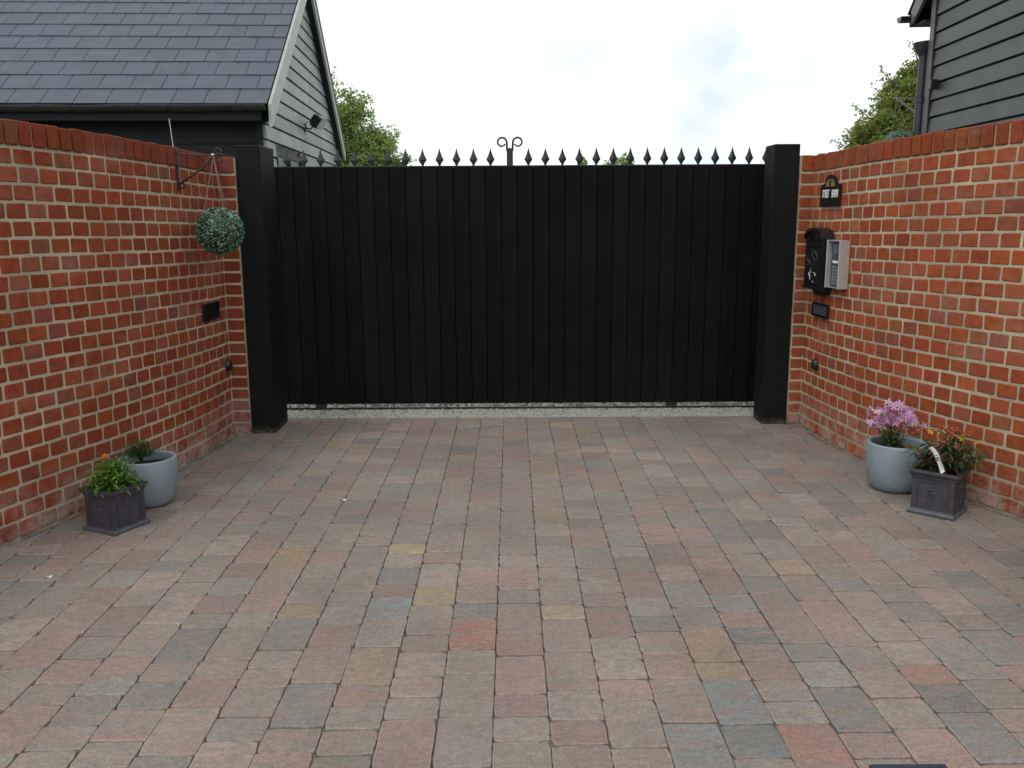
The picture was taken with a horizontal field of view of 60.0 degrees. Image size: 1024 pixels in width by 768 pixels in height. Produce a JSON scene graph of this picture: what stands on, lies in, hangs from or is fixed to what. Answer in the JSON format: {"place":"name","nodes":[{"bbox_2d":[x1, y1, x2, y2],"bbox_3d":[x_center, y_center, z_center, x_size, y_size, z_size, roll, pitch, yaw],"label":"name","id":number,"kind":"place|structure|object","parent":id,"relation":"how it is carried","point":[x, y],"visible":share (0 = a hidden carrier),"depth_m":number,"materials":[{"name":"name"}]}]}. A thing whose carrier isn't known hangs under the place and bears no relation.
{"place":"outdoors","nodes":[
{"label":"outdoors","id":0,"kind":"place"},
{"bbox_2d":[0,0,345,166],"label":"slate roofed barn","id":1,"kind":"structure","parent":0,"point":[210,76],"depth_m":9.04,"materials":[{"name":"grey stone"}]},
{"bbox_2d":[274,150,301,166],"bbox_3d":[-2.468,-2.037,9.920,0.033,1.020,1.410,-1,11,-3],"label":"window","id":2,"kind":"structure","parent":1,"relation":"in","point":[295,161],"depth_m":9.59,"materials":[{"name":"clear glass"}]},
{"bbox_2d":[304,114,327,131],"bbox_3d":[-2.397,-3.174,10.797,0.266,0.204,0.200,2,11,12],"label":"floodlight","id":3,"kind":"object","parent":1,"relation":"attached to","point":[318,122],"visible":1,"depth_m":10.72,"materials":[{"name":"black metal"}]},
{"bbox_2d":[0,416,1023,767],"bbox_3d":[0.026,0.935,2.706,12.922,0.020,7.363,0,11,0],"label":"paving","id":4,"kind":"structure","parent":0,"point":[856,580],"depth_m":3.23,"materials":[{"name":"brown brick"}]},
{"bbox_2d":[78,478,150,535],"bbox_3d":[-1.842,0.563,4.122,0.210,0.202,0.210,4,12,24],"label":"square planter","id":5,"kind":"object","parent":4,"relation":"on","point":[118,512],"visible":0.85,"depth_m":4.05,"materials":[{"name":"plastic"}]},
{"bbox_2d":[79,453,146,497],"bbox_3d":[-1.831,0.406,4.085,0.284,0.191,0.276,5,12,28],"label":"marigold plant","id":6,"kind":"object","parent":5,"relation":"in","point":[114,477],"visible":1,"depth_m":4.06,"materials":[{"name":"green plant"}]},
{"bbox_2d":[117,450,177,507],"bbox_3d":[-1.822,0.481,4.453,0.280,0.239,0.280,0,11,0],"label":"round planter","id":7,"kind":"object","parent":4,"relation":"on","point":[159,473],"visible":0.61,"depth_m":4.37,"materials":[{"name":"ceramic"}]},
{"bbox_2d":[120,438,159,461],"bbox_3d":[-1.851,0.331,4.430,0.188,0.122,0.166,4,12,22],"label":"plant","id":8,"kind":"object","parent":7,"relation":"on","point":[141,452],"visible":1,"depth_m":4.42,"materials":[{"name":"green plant"}]},
{"bbox_2d":[235,145,287,432],"bbox_3d":[-1.651,-0.591,5.890,0.152,1.905,0.345,0,11,0],"label":"gate post","id":9,"kind":"object","parent":4,"relation":"on","point":[260,252],"visible":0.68,"depth_m":5.76,"materials":[{"name":"black wood"}]},
{"bbox_2d":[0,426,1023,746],"bbox_3d":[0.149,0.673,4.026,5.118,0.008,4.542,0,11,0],"label":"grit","id":10,"kind":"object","parent":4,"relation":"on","point":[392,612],"visible":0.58,"depth_m":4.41,"materials":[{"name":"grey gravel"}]},
{"bbox_2d":[753,144,799,424],"bbox_3d":[1.782,-0.632,6.002,0.166,1.905,0.217,0,11,0],"label":"gate post","id":11,"kind":"object","parent":4,"relation":"on","point":[781,180],"visible":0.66,"depth_m":5.91,"materials":[{"name":"black metal"}]},
{"bbox_2d":[865,435,927,493],"bbox_3d":[1.994,0.421,4.619,0.296,0.251,0.296,0,11,0],"label":"round planter","id":12,"kind":"object","parent":4,"relation":"on","point":[886,469],"visible":0.75,"depth_m":4.52,"materials":[{"name":"ceramic"}]},
{"bbox_2d":[866,399,927,447],"bbox_3d":[1.984,0.220,4.583,0.305,0.281,0.227,4,12,21],"label":"pink flowering plant","id":13,"kind":"object","parent":12,"relation":"on","point":[893,442],"visible":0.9,"depth_m":4.59,"materials":[{"name":"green plant"}]},
{"bbox_2d":[869,764,947,767],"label":"inspection cover","id":14,"kind":"object","parent":4,"relation":"on","point":[907,766],"visible":1,"depth_m":2.31,"materials":[{"name":"metal"}]},
{"bbox_2d":[906,461,971,520],"bbox_3d":[2.053,0.506,4.268,0.222,0.216,0.222,9,14,41],"label":"square planter","id":15,"kind":"object","parent":4,"relation":"on","point":[938,495],"visible":0.97,"depth_m":4.20,"materials":[{"name":"plastic"}]},
{"bbox_2d":[928,447,944,472],"bbox_3d":[1.977,0.356,4.134,0.096,0.135,0.005,-2,11,-9],"label":"plant label","id":16,"kind":"object","parent":15,"relation":"in","point":[938,460],"visible":1,"depth_m":4.13,"materials":[{"name":"white plastic"}]},
{"bbox_2d":[903,424,988,475],"bbox_3d":[2.062,0.326,4.230,0.415,0.239,0.333,0,11,0],"label":"berry plant","id":17,"kind":"object","parent":15,"relation":"on","point":[950,455],"visible":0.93,"depth_m":4.20,"materials":[{"name":"green plant"}]},
{"bbox_2d":[287,402,753,407],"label":"gravel drive","id":18,"kind":"structure","parent":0,"point":[519,405],"depth_m":6.79,"materials":[{"name":"grey gravel"}]},
{"bbox_2d":[331,66,419,165],"bbox_3d":[-3.013,-3.873,16.927,3.453,4.230,1.949,3,11,16],"label":"birch tree","id":19,"kind":"object","parent":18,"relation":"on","point":[380,143],"visible":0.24,"depth_m":16.70,"materials":[{"name":"green plant"}]},
{"bbox_2d":[828,39,918,149],"bbox_3d":[5.702,-2.870,12.528,2.867,3.815,1.735,0,11,0],"label":"hawthorn tree","id":20,"kind":"object","parent":18,"relation":"on","point":[877,127],"visible":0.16,"depth_m":12.22,"materials":[{"name":"green plant"}]},
{"bbox_2d":[897,0,1023,135],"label":"weatherboarded barn","id":21,"kind":"structure","parent":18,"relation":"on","point":[970,54],"depth_m":7.61,"materials":[{"name":"wood"}]},
{"bbox_2d":[894,97,914,112],"bbox_3d":[3.829,-2.715,8.621,0.227,0.230,0.021,1,11,5],"label":"hanging bracket","id":22,"kind":"object","parent":21,"relation":"attached to","point":[904,104],"visible":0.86,"depth_m":8.62,"materials":[{"name":"grey metal"}]},
{"bbox_2d":[882,100,912,140],"bbox_3d":[3.801,-2.474,8.708,0.333,0.601,0.331,0,11,0],"label":"topiary ball","id":23,"kind":"object","parent":22,"relation":"hanging from","point":[896,133],"visible":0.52,"depth_m":8.64,"materials":[{"name":"green plant"}]},
{"bbox_2d":[928,79,937,89],"bbox_3d":[3.894,-2.769,8.208,0.070,0.090,0.072,0,11,0],"label":"junction box","id":24,"kind":"object","parent":21,"relation":"attached to","point":[932,84],"visible":1,"depth_m":8.18,"materials":[{"name":"black plastic"}]},
{"bbox_2d":[316,0,929,165],"label":"sky","id":25,"kind":"structure","parent":0,"point":[449,75],"materials":[{"name":"white"}]},
{"label":"ground","id":26,"kind":"structure","parent":0,"visible":0},
{"bbox_2d":[0,119,252,546],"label":"brick wall","id":27,"kind":"structure","parent":26,"relation":"on","point":[114,275],"depth_m":4.38,"materials":[{"name":"red brick"}]},
{"bbox_2d":[175,148,224,189],"bbox_3d":[-1.744,-1.208,4.980,0.273,0.230,0.024,0,11,0],"label":"hanging bracket","id":28,"kind":"object","parent":27,"relation":"attached to","point":[212,155],"visible":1,"depth_m":4.97,"materials":[{"name":"metal"}]},
{"bbox_2d":[194,158,244,254],"bbox_3d":[-1.660,-1.002,5.019,0.278,0.548,0.275,0,11,0],"label":"topiary ball","id":29,"kind":"object","parent":28,"relation":"hanging from","point":[220,231],"visible":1,"depth_m":4.96,"materials":[{"name":"green plant"}]},
{"bbox_2d":[202,301,219,321],"bbox_3d":[-1.839,-0.445,5.425,0.018,0.105,0.225,0,11,4],"label":"air vent","id":30,"kind":"object","parent":27,"relation":"attached to","point":[210,310],"visible":1,"depth_m":5.42,"materials":[{"name":"black plastic"}]},
{"bbox_2d":[226,359,232,370],"bbox_3d":[-1.817,-0.120,5.717,0.033,0.080,0.064,0,11,0],"label":"gate sensor","id":31,"kind":"object","parent":27,"relation":"attached to","point":[229,365],"visible":1,"depth_m":5.70,"materials":[{"name":"black plastic"}]},
{"bbox_2d":[287,408,753,419],"bbox_3d":[0.026,0.233,6.473,3.850,0.049,0.297,0,11,0],"label":"threshold","id":32,"kind":"object","parent":26,"relation":"on","point":[548,413],"visible":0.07,"depth_m":6.44,"materials":[{"name":"concrete"}]},
{"bbox_2d":[287,405,753,409],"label":"gate track","id":33,"kind":"structure","parent":32,"relation":"on","point":[552,407],"depth_m":6.60,"materials":[{"name":"black metal"}]},
{"bbox_2d":[274,136,766,409],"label":"sliding gate","id":34,"kind":"structure","parent":33,"relation":"on","point":[509,282],"depth_m":6.40,"materials":[{"name":"paint"}]},
{"bbox_2d":[289,407,752,416],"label":"loose chippings","id":35,"kind":"object","parent":32,"relation":"on","point":[522,409],"visible":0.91,"depth_m":6.53,"materials":[{"name":"grey gravel"}]},
{"bbox_2d":[577,154,587,164],"bbox_3d":[2.154,-5.223,26.502,0.548,3.224,0.466,0,11,0],"label":"distant tree","id":36,"kind":"object","parent":26,"relation":"on","point":[584,162],"visible":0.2,"depth_m":26.15,"materials":[{"name":"green plant"}]},
{"bbox_2d":[603,152,638,164],"bbox_3d":[3.428,-5.456,27.418,1.427,3.323,0.765,0,11,0],"label":"distant tree","id":37,"kind":"object","parent":26,"relation":"on","point":[621,161],"visible":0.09,"depth_m":27.09,"materials":[{"name":"green plant"}]},
{"bbox_2d":[785,119,1023,520],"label":"brick wall","id":38,"kind":"structure","parent":26,"relation":"on","point":[924,322],"depth_m":4.58,"materials":[{"name":"red brick"}]},
{"bbox_2d":[811,358,817,370],"bbox_3d":[1.941,-0.125,5.710,0.034,0.080,0.064,0,11,0],"label":"gate sensor","id":39,"kind":"object","parent":38,"relation":"attached to","point":[814,364],"visible":1,"depth_m":5.69,"materials":[{"name":"black plastic"}]},
{"bbox_2d":[802,227,834,294],"bbox_3d":[1.912,-0.771,5.553,0.084,0.413,0.274,-1,11,-3],"label":"letter box","id":40,"kind":"object","parent":38,"relation":"attached to","point":[816,238],"visible":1,"depth_m":5.49,"materials":[{"name":"black metal"}]},
{"bbox_2d":[805,248,819,283],"bbox_3d":[1.877,-0.739,5.557,0.009,0.215,0.200,-1,11,-3],"label":"door","id":41,"kind":"structure","parent":40,"relation":"in","point":[812,255],"depth_m":5.55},
{"bbox_2d":[811,302,829,318],"bbox_3d":[1.949,-0.466,5.611,0.018,0.088,0.235,-1,11,-4],"label":"air vent","id":42,"kind":"object","parent":38,"relation":"attached to","point":[820,310],"visible":1,"depth_m":5.61,"materials":[{"name":"grey"}]},
{"bbox_2d":[819,175,841,206],"bbox_3d":[1.948,-1.182,5.429,0.015,0.190,0.280,-1,11,-4],"label":"house sign","id":43,"kind":"object","parent":38,"relation":"attached to","point":[830,192],"visible":1,"depth_m":5.42,"materials":[{"name":"black plastic"}]},
{"bbox_2d":[824,240,849,288],"bbox_3d":[1.945,-0.716,5.309,0.062,0.285,0.170,-2,11,-6],"label":"intercom","id":44,"kind":"object","parent":38,"relation":"attached to","point":[837,263],"visible":1,"depth_m":5.29,"materials":[{"name":"silver metal"}]}
]}

